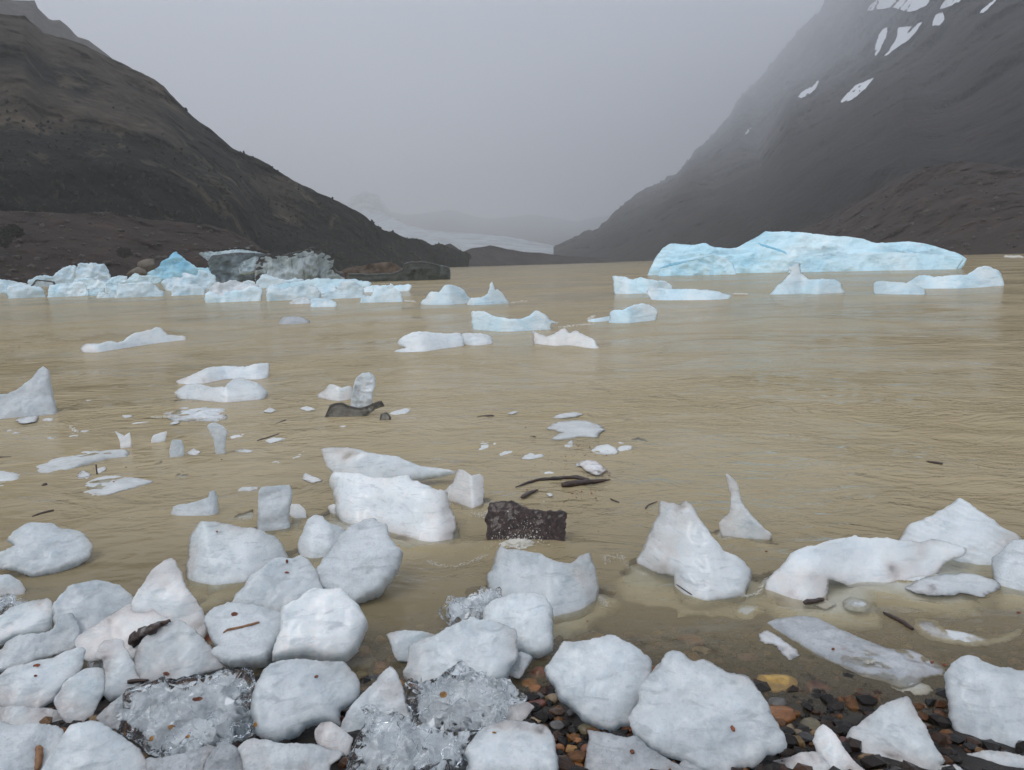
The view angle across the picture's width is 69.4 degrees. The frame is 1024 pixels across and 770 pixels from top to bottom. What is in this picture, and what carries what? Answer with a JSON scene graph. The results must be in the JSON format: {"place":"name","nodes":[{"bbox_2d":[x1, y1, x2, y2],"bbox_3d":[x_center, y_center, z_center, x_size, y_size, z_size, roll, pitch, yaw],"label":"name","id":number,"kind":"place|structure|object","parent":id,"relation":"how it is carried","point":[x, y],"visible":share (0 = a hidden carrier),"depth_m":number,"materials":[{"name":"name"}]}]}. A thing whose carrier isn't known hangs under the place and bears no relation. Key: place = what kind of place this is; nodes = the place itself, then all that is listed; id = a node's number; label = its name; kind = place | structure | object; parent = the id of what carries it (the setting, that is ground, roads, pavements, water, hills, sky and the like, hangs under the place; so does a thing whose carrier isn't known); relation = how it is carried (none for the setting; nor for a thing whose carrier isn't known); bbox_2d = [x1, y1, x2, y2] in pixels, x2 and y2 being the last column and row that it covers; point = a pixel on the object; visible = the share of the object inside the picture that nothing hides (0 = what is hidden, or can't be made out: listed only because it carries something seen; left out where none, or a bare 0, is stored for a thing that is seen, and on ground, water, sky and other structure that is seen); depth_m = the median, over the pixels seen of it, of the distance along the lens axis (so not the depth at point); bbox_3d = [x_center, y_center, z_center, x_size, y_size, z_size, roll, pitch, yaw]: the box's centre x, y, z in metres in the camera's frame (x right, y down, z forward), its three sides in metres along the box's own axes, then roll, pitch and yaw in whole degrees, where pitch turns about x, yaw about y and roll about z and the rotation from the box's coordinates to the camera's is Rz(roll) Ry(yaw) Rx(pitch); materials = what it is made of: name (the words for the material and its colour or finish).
{"place":"outdoors","nodes":[
{"label":"outdoors","id":0,"kind":"place"},
{"bbox_2d":[0,0,110,57],"bbox_3d":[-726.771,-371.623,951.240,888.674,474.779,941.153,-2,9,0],"label":"mountain","id":1,"kind":"structure","parent":0,"point":[34,15],"depth_m":995.01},
{"bbox_2d":[0,211,264,283],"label":"moraine","id":2,"kind":"structure","parent":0,"point":[134,241],"depth_m":187.98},
{"bbox_2d":[0,164,1023,282],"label":"rubble","id":3,"kind":"object","parent":2,"relation":"on","point":[31,266],"visible":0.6,"depth_m":204.51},
{"bbox_2d":[0,13,470,270],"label":"mountain","id":4,"kind":"structure","parent":0,"point":[53,78],"depth_m":305.57,"materials":[{"name":"stone"}]},
{"bbox_2d":[0,98,471,263],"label":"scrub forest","id":5,"kind":"object","parent":4,"relation":"on","point":[62,185],"visible":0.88,"depth_m":299.33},
{"bbox_2d":[35,0,823,221],"label":"sky","id":6,"kind":"structure","parent":0,"point":[569,110],"materials":[{"name":"grey"}]},
{"bbox_2d":[367,212,553,253],"bbox_3d":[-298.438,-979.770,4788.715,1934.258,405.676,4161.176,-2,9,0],"label":"glacier","id":7,"kind":"object","parent":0,"point":[463,241],"visible":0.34,"depth_m":3703.95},
{"bbox_2d":[342,202,609,245],"bbox_3d":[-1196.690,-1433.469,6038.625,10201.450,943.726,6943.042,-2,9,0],"label":"mountain","id":8,"kind":"structure","parent":0,"point":[552,231],"depth_m":7499.59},
{"bbox_2d":[344,191,398,220],"bbox_3d":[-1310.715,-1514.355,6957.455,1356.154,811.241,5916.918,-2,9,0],"label":"snowfield","id":9,"kind":"structure","parent":8,"relation":"on","point":[366,203],"depth_m":6585.41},
{"bbox_2d":[0,254,1023,609],"bbox_3d":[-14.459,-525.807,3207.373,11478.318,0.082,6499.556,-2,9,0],"label":"water","id":10,"kind":"structure","parent":0,"point":[866,398],"depth_m":7.58,"materials":[{"name":"liquid"}]},
{"bbox_2d":[0,574,25,595],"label":"ice chunk","id":11,"kind":"object","parent":10,"relation":"on","point":[9,584],"visible":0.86,"depth_m":3.54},
{"bbox_2d":[5,284,45,298],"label":"berg","id":12,"kind":"object","parent":10,"relation":"on","point":[20,291],"visible":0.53,"depth_m":52.61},
{"bbox_2d":[0,598,53,645],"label":"ice chunk","id":13,"kind":"object","parent":10,"relation":"on","point":[35,616],"visible":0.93,"depth_m":3.12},
{"bbox_2d":[0,366,57,418],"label":"ice block","id":14,"kind":"object","parent":10,"relation":"on","point":[33,395],"depth_m":8.07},
{"bbox_2d":[0,613,80,672],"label":"ice chunk","id":15,"kind":"object","parent":10,"relation":"on","point":[60,637],"visible":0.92,"depth_m":2.92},
{"bbox_2d":[0,522,92,576],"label":"ice chunk","id":16,"kind":"object","parent":10,"relation":"on","point":[36,549],"visible":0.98,"depth_m":3.83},
{"bbox_2d":[27,265,76,285],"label":"berg","id":17,"kind":"object","parent":10,"relation":"on","point":[64,275],"visible":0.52,"depth_m":125.56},
{"bbox_2d":[48,281,89,296],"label":"berg","id":18,"kind":"object","parent":10,"relation":"on","point":[78,288],"visible":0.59,"depth_m":53.41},
{"bbox_2d":[36,449,129,472],"bbox_3d":[-3.559,0.622,6.091,0.557,0.101,0.756,5,12,36],"label":"ice fragment","id":19,"kind":"object","parent":10,"relation":"on","point":[65,463],"visible":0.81,"depth_m":6.00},
{"bbox_2d":[73,263,110,282],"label":"berg","id":20,"kind":"object","parent":10,"relation":"on","point":[100,272],"visible":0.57,"depth_m":112.80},
{"bbox_2d":[52,580,132,633],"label":"ice chunk","id":21,"kind":"object","parent":10,"relation":"on","point":[89,604],"visible":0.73,"depth_m":3.13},
{"bbox_2d":[84,475,152,494],"bbox_3d":[-2.920,0.721,5.327,0.528,0.060,0.426,4,11,29],"label":"ice fragment","id":22,"kind":"object","parent":10,"relation":"on","point":[103,485],"visible":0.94,"depth_m":5.29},
{"bbox_2d":[74,603,170,661],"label":"ice chunk","id":23,"kind":"object","parent":10,"relation":"on","point":[124,623],"visible":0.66,"depth_m":2.94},
{"bbox_2d":[128,619,170,648],"bbox_3d":[-1.414,0.968,2.881,0.190,0.128,0.097,4,11,31],"label":"bark","id":24,"kind":"object","parent":23,"relation":"on","point":[136,638],"visible":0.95,"depth_m":2.86,"materials":[{"name":"brown wood"}]},
{"bbox_2d":[80,327,185,352],"bbox_3d":[-7.813,-0.801,15.455,0.597,0.693,2.630,2,10,19],"label":"ice floe","id":25,"kind":"object","parent":10,"relation":"on","point":[155,335],"visible":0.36,"depth_m":15.53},
{"bbox_2d":[115,281,163,297],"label":"berg","id":26,"kind":"object","parent":10,"relation":"on","point":[139,289],"visible":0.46,"depth_m":47.51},
{"bbox_2d":[131,558,206,637],"bbox_3d":[-1.414,0.893,3.093,0.300,0.284,0.194,-2,9,0],"label":"ice chunk","id":27,"kind":"object","parent":10,"relation":"on","point":[163,590],"visible":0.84,"depth_m":3.07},
{"bbox_2d":[147,252,210,279],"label":"berg","id":28,"kind":"object","parent":10,"relation":"on","point":[175,264],"visible":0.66,"depth_m":166.85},
{"bbox_2d":[134,619,224,682],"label":"ice chunk","id":29,"kind":"object","parent":10,"relation":"on","point":[177,649],"visible":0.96,"depth_m":2.77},
{"bbox_2d":[161,270,215,290],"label":"berg","id":30,"kind":"object","parent":10,"relation":"on","point":[205,279],"visible":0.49,"depth_m":63.69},
{"bbox_2d":[170,491,218,515],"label":"ice block","id":31,"kind":"object","parent":10,"relation":"on","point":[209,505],"depth_m":4.62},
{"bbox_2d":[163,407,226,421],"bbox_3d":[-3.372,0.327,7.903,1.175,0.114,0.646,2,10,22],"label":"ice fragment","id":32,"kind":"object","parent":10,"relation":"on","point":[211,414],"visible":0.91,"depth_m":7.84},
{"bbox_2d":[207,423,227,453],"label":"ice block","id":33,"kind":"object","parent":10,"relation":"on","point":[219,433],"depth_m":6.12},
{"bbox_2d":[174,378,267,401],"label":"ice block","id":34,"kind":"object","parent":10,"relation":"on","point":[237,389],"depth_m":8.67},
{"bbox_2d":[176,363,269,383],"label":"ice block","id":35,"kind":"object","parent":10,"relation":"on","point":[252,371],"depth_m":10.42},
{"bbox_2d":[204,286,262,302],"bbox_3d":[-13.614,-4.007,36.228,2.783,1.633,0.561,-5,10,-21],"label":"berg","id":36,"kind":"object","parent":10,"relation":"on","point":[251,293],"visible":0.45,"depth_m":36.29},
{"bbox_2d":[199,247,269,281],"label":"iceberg","id":37,"kind":"object","parent":10,"relation":"on","point":[238,264],"visible":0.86,"depth_m":104.03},
{"bbox_2d":[204,602,279,667],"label":"ice chunk","id":38,"kind":"object","parent":10,"relation":"on","point":[252,646],"visible":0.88,"depth_m":2.87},
{"bbox_2d":[257,485,292,533],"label":"ice block","id":39,"kind":"object","parent":10,"relation":"on","point":[274,505],"depth_m":4.32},
{"bbox_2d":[232,554,322,611],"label":"ice chunk","id":40,"kind":"object","parent":10,"relation":"on","point":[272,585],"visible":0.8,"depth_m":3.28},
{"bbox_2d":[266,283,320,300],"bbox_3d":[-10.816,-4.149,36.520,2.766,1.697,0.693,-5,10,-19],"label":"berg","id":41,"kind":"object","parent":10,"relation":"on","point":[275,293],"visible":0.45,"depth_m":36.53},
{"bbox_2d":[255,247,344,282],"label":"iceberg","id":42,"kind":"object","parent":10,"relation":"on","point":[310,263],"visible":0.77,"depth_m":87.51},
{"bbox_2d":[292,515,344,562],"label":"ice block","id":43,"kind":"object","parent":10,"relation":"on","point":[318,538],"depth_m":3.93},
{"bbox_2d":[272,587,367,661],"bbox_3d":[-0.740,0.929,2.895,0.344,0.252,0.300,-2,9,0],"label":"ice chunk","id":44,"kind":"object","parent":10,"relation":"on","point":[319,624],"visible":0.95,"depth_m":2.83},
{"bbox_2d":[275,278,371,288],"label":"berg","id":45,"kind":"object","parent":10,"relation":"on","point":[317,282],"visible":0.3,"depth_m":57.34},
{"bbox_2d":[317,384,351,400],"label":"ice block","id":46,"kind":"object","parent":10,"relation":"on","point":[333,392],"depth_m":8.55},
{"bbox_2d":[321,280,363,298],"bbox_3d":[-8.458,-4.352,37.027,2.144,1.777,0.614,-4,10,-12],"label":"berg","id":47,"kind":"object","parent":10,"relation":"on","point":[350,289],"visible":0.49,"depth_m":37.11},
{"bbox_2d":[325,372,383,416],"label":"ice block","id":48,"kind":"object","parent":10,"relation":"on","point":[362,403],"depth_m":7.93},
{"bbox_2d":[316,518,402,605],"bbox_3d":[-0.707,0.840,3.433,0.319,0.348,0.370,7,12,41],"label":"ice chunk","id":49,"kind":"object","parent":10,"relation":"on","point":[360,563],"visible":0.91,"depth_m":3.38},
{"bbox_2d":[342,262,401,278],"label":"iceberg","id":50,"kind":"object","parent":10,"relation":"on","point":[383,267],"visible":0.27,"depth_m":84.92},
{"bbox_2d":[360,283,402,302],"bbox_3d":[-5.619,-3.522,31.835,2.022,1.660,0.732,-4,10,-16],"label":"berg","id":51,"kind":"object","parent":10,"relation":"on","point":[390,293],"visible":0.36,"depth_m":31.84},
{"bbox_2d":[321,447,461,547],"bbox_3d":[-0.772,0.699,4.561,1.070,0.383,1.333,-2,9,0],"label":"ice block","id":52,"kind":"object","parent":10,"relation":"on","point":[394,494],"depth_m":4.39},
{"bbox_2d":[347,261,450,281],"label":"iceberg","id":53,"kind":"object","parent":10,"relation":"on","point":[413,270],"visible":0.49,"depth_m":77.43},
{"bbox_2d":[386,630,434,661],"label":"ice chunk","id":54,"kind":"object","parent":10,"relation":"on","point":[400,642],"visible":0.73,"depth_m":2.87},
{"bbox_2d":[394,331,463,351],"bbox_3d":[-1.349,-0.634,13.315,1.522,0.697,0.714,-8,12,-36],"label":"ice floe","id":55,"kind":"object","parent":10,"relation":"on","point":[418,341],"visible":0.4,"depth_m":13.17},
{"bbox_2d":[420,285,469,304],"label":"ice floe","id":56,"kind":"object","parent":10,"relation":"on","point":[449,294],"visible":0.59,"depth_m":28.19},
{"bbox_2d":[403,617,517,681],"bbox_3d":[-0.186,0.980,2.719,0.419,0.182,0.246,-2,9,0],"label":"ice chunk","id":57,"kind":"object","parent":10,"relation":"on","point":[484,645],"visible":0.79,"depth_m":2.71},
{"bbox_2d":[446,469,487,509],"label":"ice block","id":58,"kind":"object","parent":10,"relation":"on","point":[464,489],"depth_m":4.72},
{"bbox_2d":[438,586,501,625],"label":"clear ice chunk","id":59,"kind":"object","parent":10,"relation":"on","point":[452,610],"visible":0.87,"depth_m":3.12,"materials":[{"name":"white"}]},
{"bbox_2d":[467,282,508,304],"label":"ice floe","id":60,"kind":"object","parent":10,"relation":"on","point":[494,296],"visible":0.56,"depth_m":27.74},
{"bbox_2d":[471,310,555,331],"bbox_3d":[-0.034,-1.296,16.812,2.060,0.758,0.899,1,10,13],"label":"ice floe","id":61,"kind":"object","parent":10,"relation":"on","point":[534,320],"visible":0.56,"depth_m":16.75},
{"bbox_2d":[482,592,553,658],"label":"ice chunk","id":62,"kind":"object","parent":10,"relation":"on","point":[528,617],"visible":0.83,"depth_m":2.89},
{"bbox_2d":[69,255,1022,663],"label":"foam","id":63,"kind":"object","parent":10,"relation":"on","point":[755,593],"visible":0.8,"depth_m":4.49,"materials":[{"name":"white"}]},
{"bbox_2d":[533,328,598,347],"bbox_3d":[0.985,-0.702,13.431,1.646,0.611,0.492,4,11,32],"label":"ice floe","id":64,"kind":"object","parent":10,"relation":"on","point":[562,337],"visible":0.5,"depth_m":13.53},
{"bbox_2d":[547,420,605,439],"bbox_3d":[0.580,0.404,6.696,0.526,0.071,0.776,-2,9,0],"label":"ice fragment","id":65,"kind":"object","parent":10,"relation":"on","point":[573,429],"visible":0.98,"depth_m":6.62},
{"bbox_2d":[609,303,657,322],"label":"ice floe","id":66,"kind":"object","parent":10,"relation":"on","point":[641,312],"visible":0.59,"depth_m":18.02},
{"bbox_2d":[612,276,672,293],"bbox_3d":[5.998,-4.395,33.448,2.741,1.141,1.270,-2,9,0],"label":"ice floe","id":67,"kind":"object","parent":10,"relation":"on","point":[626,285],"visible":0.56,"depth_m":33.20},
{"bbox_2d":[647,287,730,299],"bbox_3d":[6.351,-3.194,27.186,3.127,0.835,1.202,3,10,24],"label":"ice floe","id":68,"kind":"object","parent":10,"relation":"on","point":[656,293],"visible":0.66,"depth_m":27.12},
{"bbox_2d":[715,474,772,543],"bbox_3d":[1.252,0.713,4.020,0.417,0.432,0.351,-2,9,0],"label":"ice block","id":69,"kind":"object","parent":10,"relation":"on","point":[739,520],"depth_m":4.03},
{"bbox_2d":[758,630,799,659],"bbox_3d":[1.043,1.016,2.896,0.092,0.015,0.220,-5,10,-22],"label":"ice fragment","id":70,"kind":"object","parent":10,"relation":"on","point":[788,651],"visible":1,"depth_m":2.90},
{"bbox_2d":[648,231,966,275],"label":"iceberg","id":71,"kind":"object","parent":10,"relation":"on","point":[773,252],"visible":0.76,"depth_m":66.91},
{"bbox_2d":[770,263,844,294],"bbox_3d":[11.712,-4.041,29.162,3.195,1.519,1.039,-2,9,0],"label":"ice floe","id":72,"kind":"object","parent":10,"relation":"on","point":[795,281],"visible":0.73,"depth_m":29.26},
{"bbox_2d":[873,281,925,294],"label":"ice floe","id":73,"kind":"object","parent":10,"relation":"on","point":[883,287],"visible":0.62,"depth_m":26.95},
{"bbox_2d":[905,573,1000,596],"bbox_3d":[2.007,0.915,3.373,0.451,0.048,0.252,-2,9,0],"label":"ice fragment","id":74,"kind":"object","parent":10,"relation":"on","point":[957,583],"visible":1,"depth_m":3.35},
{"bbox_2d":[907,266,1003,288],"bbox_3d":[18.574,-4.330,30.916,3.886,1.211,1.725,1,10,16],"label":"ice floe","id":75,"kind":"object","parent":10,"relation":"on","point":[983,276],"visible":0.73,"depth_m":30.75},
{"bbox_2d":[899,498,1020,578],"bbox_3d":[2.276,0.761,3.764,0.581,0.336,0.633,-8,11,-33],"label":"ice block","id":76,"kind":"object","parent":10,"relation":"on","point":[982,538],"depth_m":3.69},
{"bbox_2d":[913,618,1021,646],"bbox_3d":[1.827,0.996,2.948,0.404,0.021,0.212,2,10,18],"label":"ice fragment","id":77,"kind":"object","parent":10,"relation":"on","point":[933,630],"visible":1,"depth_m":2.93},
{"bbox_2d":[0,571,1023,769],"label":"gravel","id":78,"kind":"structure","parent":0,"point":[865,698],"depth_m":2.59,"materials":[{"name":"gravel"}]},
{"bbox_2d":[54,667,105,722],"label":"ice chunk","id":79,"kind":"object","parent":78,"relation":"on","point":[79,695],"visible":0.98,"depth_m":2.50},
{"bbox_2d":[846,696,962,769],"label":"ice chunk","id":80,"kind":"object","parent":78,"relation":"on","point":[896,729],"visible":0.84,"depth_m":2.23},
{"bbox_2d":[0,400,1023,769],"bbox_3d":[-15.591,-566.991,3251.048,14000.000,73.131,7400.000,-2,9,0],"label":"ground","id":81,"kind":"structure","parent":0,"point":[636,620],"depth_m":3.15,"materials":[{"name":"gravel"}]},
{"bbox_2d":[0,705,61,724],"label":"ice chunk","id":82,"kind":"object","parent":81,"relation":"on","point":[16,715],"visible":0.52,"depth_m":2.46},
{"bbox_2d":[0,721,63,769],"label":"ice chunk","id":83,"kind":"object","parent":81,"relation":"on","point":[19,743],"visible":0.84,"depth_m":2.19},
{"bbox_2d":[0,647,85,707],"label":"ice chunk","id":84,"kind":"object","parent":81,"relation":"on","point":[21,685],"visible":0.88,"depth_m":2.61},
{"bbox_2d":[41,720,145,769],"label":"ice chunk","id":85,"kind":"object","parent":81,"relation":"on","point":[92,745],"visible":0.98,"depth_m":2.14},
{"bbox_2d":[96,695,121,729],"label":"ice chunk","id":86,"kind":"object","parent":81,"relation":"on","point":[108,714],"visible":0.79,"depth_m":2.44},
{"bbox_2d":[95,638,142,701],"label":"ice chunk","id":87,"kind":"object","parent":81,"relation":"on","point":[114,656],"visible":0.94,"depth_m":2.69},
{"bbox_2d":[146,745,216,769],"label":"ice chunk","id":88,"kind":"object","parent":81,"relation":"on","point":[195,759],"visible":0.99,"depth_m":2.17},
{"bbox_2d":[115,667,255,757],"bbox_3d":[-1.022,1.048,2.336,0.421,0.190,0.259,-5,10,-22],"label":"clear ice chunk","id":89,"kind":"object","parent":81,"relation":"on","point":[217,714],"visible":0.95,"depth_m":2.32,"materials":[{"name":"white"}]},
{"bbox_2d":[204,740,242,769],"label":"ice chunk","id":90,"kind":"object","parent":81,"relation":"on","point":[224,755],"visible":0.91,"depth_m":2.16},
{"bbox_2d":[184,521,288,610],"bbox_3d":[-1.374,0.871,3.736,0.656,0.333,0.479,-8,11,-33],"label":"ice block","id":91,"kind":"object","parent":81,"relation":"on","point":[221,560],"depth_m":3.69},
{"bbox_2d":[238,738,343,769],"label":"ice chunk","id":92,"kind":"object","parent":81,"relation":"on","point":[260,754],"visible":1,"depth_m":2.17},
{"bbox_2d":[250,658,359,742],"bbox_3d":[-0.682,1.031,2.432,0.342,0.191,0.263,-2,9,0],"label":"ice chunk","id":93,"kind":"object","parent":81,"relation":"on","point":[292,699],"visible":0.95,"depth_m":2.41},
{"bbox_2d":[314,722,352,756],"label":"ice chunk","id":94,"kind":"object","parent":81,"relation":"on","point":[331,735],"visible":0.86,"depth_m":2.29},
{"bbox_2d":[340,666,411,731],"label":"ice chunk","id":95,"kind":"object","parent":81,"relation":"on","point":[383,692],"visible":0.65,"depth_m":2.42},
{"bbox_2d":[346,704,477,769],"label":"clear ice chunk","id":96,"kind":"object","parent":81,"relation":"on","point":[391,739],"visible":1,"depth_m":2.17,"materials":[{"name":"white"}]},
{"bbox_2d":[404,661,526,731],"bbox_3d":[-0.155,1.036,2.447,0.411,0.174,0.226,-2,9,0],"label":"clear ice chunk","id":97,"kind":"object","parent":81,"relation":"on","point":[473,699],"visible":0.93,"depth_m":2.41,"materials":[{"name":"white"}]},
{"bbox_2d":[464,719,558,769],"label":"ice chunk","id":98,"kind":"object","parent":81,"relation":"on","point":[515,745],"visible":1,"depth_m":2.15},
{"bbox_2d":[484,500,566,540],"bbox_3d":[0.071,0.791,4.074,0.471,0.276,0.239,1,10,17],"label":"dark rock","id":99,"kind":"object","parent":81,"relation":"on","point":[499,518],"visible":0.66,"depth_m":4.05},
{"bbox_2d":[486,545,621,639],"bbox_3d":[0.103,0.920,3.360,0.710,0.303,0.476,3,10,25],"label":"ice block","id":100,"kind":"object","parent":81,"relation":"on","point":[570,592],"depth_m":3.30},
{"bbox_2d":[544,635,651,731],"bbox_3d":[0.291,0.990,2.484,0.316,0.253,0.281,6,12,38],"label":"ice chunk","id":101,"kind":"object","parent":81,"relation":"on","point":[596,682],"visible":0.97,"depth_m":2.44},
{"bbox_2d":[584,730,696,769],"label":"ice chunk","id":102,"kind":"object","parent":81,"relation":"on","point":[607,751],"visible":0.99,"depth_m":2.17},
{"bbox_2d":[621,501,765,621],"bbox_3d":[0.836,0.805,3.464,0.751,0.448,0.526,5,11,33],"label":"ice block","id":103,"kind":"object","parent":81,"relation":"on","point":[682,548],"depth_m":3.43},
{"bbox_2d":[628,650,786,769],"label":"ice chunk","id":104,"kind":"object","parent":81,"relation":"on","point":[687,709],"visible":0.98,"depth_m":2.21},
{"bbox_2d":[757,674,797,692],"bbox_3d":[0.954,1.072,2.654,0.148,0.043,0.106,-2,9,0],"label":"stone","id":105,"kind":"object","parent":81,"relation":"on","point":[777,683],"visible":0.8,"depth_m":2.65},
{"bbox_2d":[774,751,830,769],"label":"ice chunk","id":106,"kind":"object","parent":81,"relation":"on","point":[815,760],"visible":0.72,"depth_m":2.15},
{"bbox_2d":[812,724,864,769],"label":"ice chunk","id":107,"kind":"object","parent":81,"relation":"on","point":[829,747],"visible":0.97,"depth_m":2.17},
{"bbox_2d":[767,616,944,687],"bbox_3d":[1.313,1.020,2.875,0.322,0.053,0.626,-8,11,-34],"label":"ice block","id":108,"kind":"object","parent":81,"relation":"on","point":[821,638],"depth_m":2.81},
{"bbox_2d":[757,535,988,631],"bbox_3d":[1.670,0.878,3.411,1.164,0.280,0.680,-5,10,-19],"label":"ice block","id":109,"kind":"object","parent":81,"relation":"on","point":[838,571],"depth_m":3.39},
{"bbox_2d":[944,655,1023,747],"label":"ice chunk","id":110,"kind":"object","parent":81,"relation":"on","point":[985,701],"visible":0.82,"depth_m":2.35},
{"bbox_2d":[967,750,1023,767],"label":"ice chunk","id":111,"kind":"object","parent":81,"relation":"on","point":[1004,758],"visible":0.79,"depth_m":2.17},
{"bbox_2d":[991,539,1023,613],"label":"ice block","id":112,"kind":"object","parent":81,"relation":"on","point":[1007,564],"depth_m":3.37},
{"bbox_2d":[446,244,621,266],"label":"moraine","id":113,"kind":"structure","parent":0,"point":[489,255],"depth_m":538.44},
{"bbox_2d":[553,0,1023,260],"bbox_3d":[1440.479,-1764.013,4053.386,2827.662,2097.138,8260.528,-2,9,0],"label":"mountain","id":114,"kind":"structure","parent":0,"point":[949,89],"depth_m":927.60,"materials":[{"name":"stone"}]},
{"bbox_2d":[867,0,928,11],"bbox_3d":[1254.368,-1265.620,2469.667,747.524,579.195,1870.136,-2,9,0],"label":"snow patch","id":115,"kind":"object","parent":114,"relation":"on","point":[913,4],"visible":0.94,"depth_m":2256.48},
{"bbox_2d":[792,161,1023,254],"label":"moraine","id":116,"kind":"structure","parent":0,"point":[959,196],"depth_m":318.69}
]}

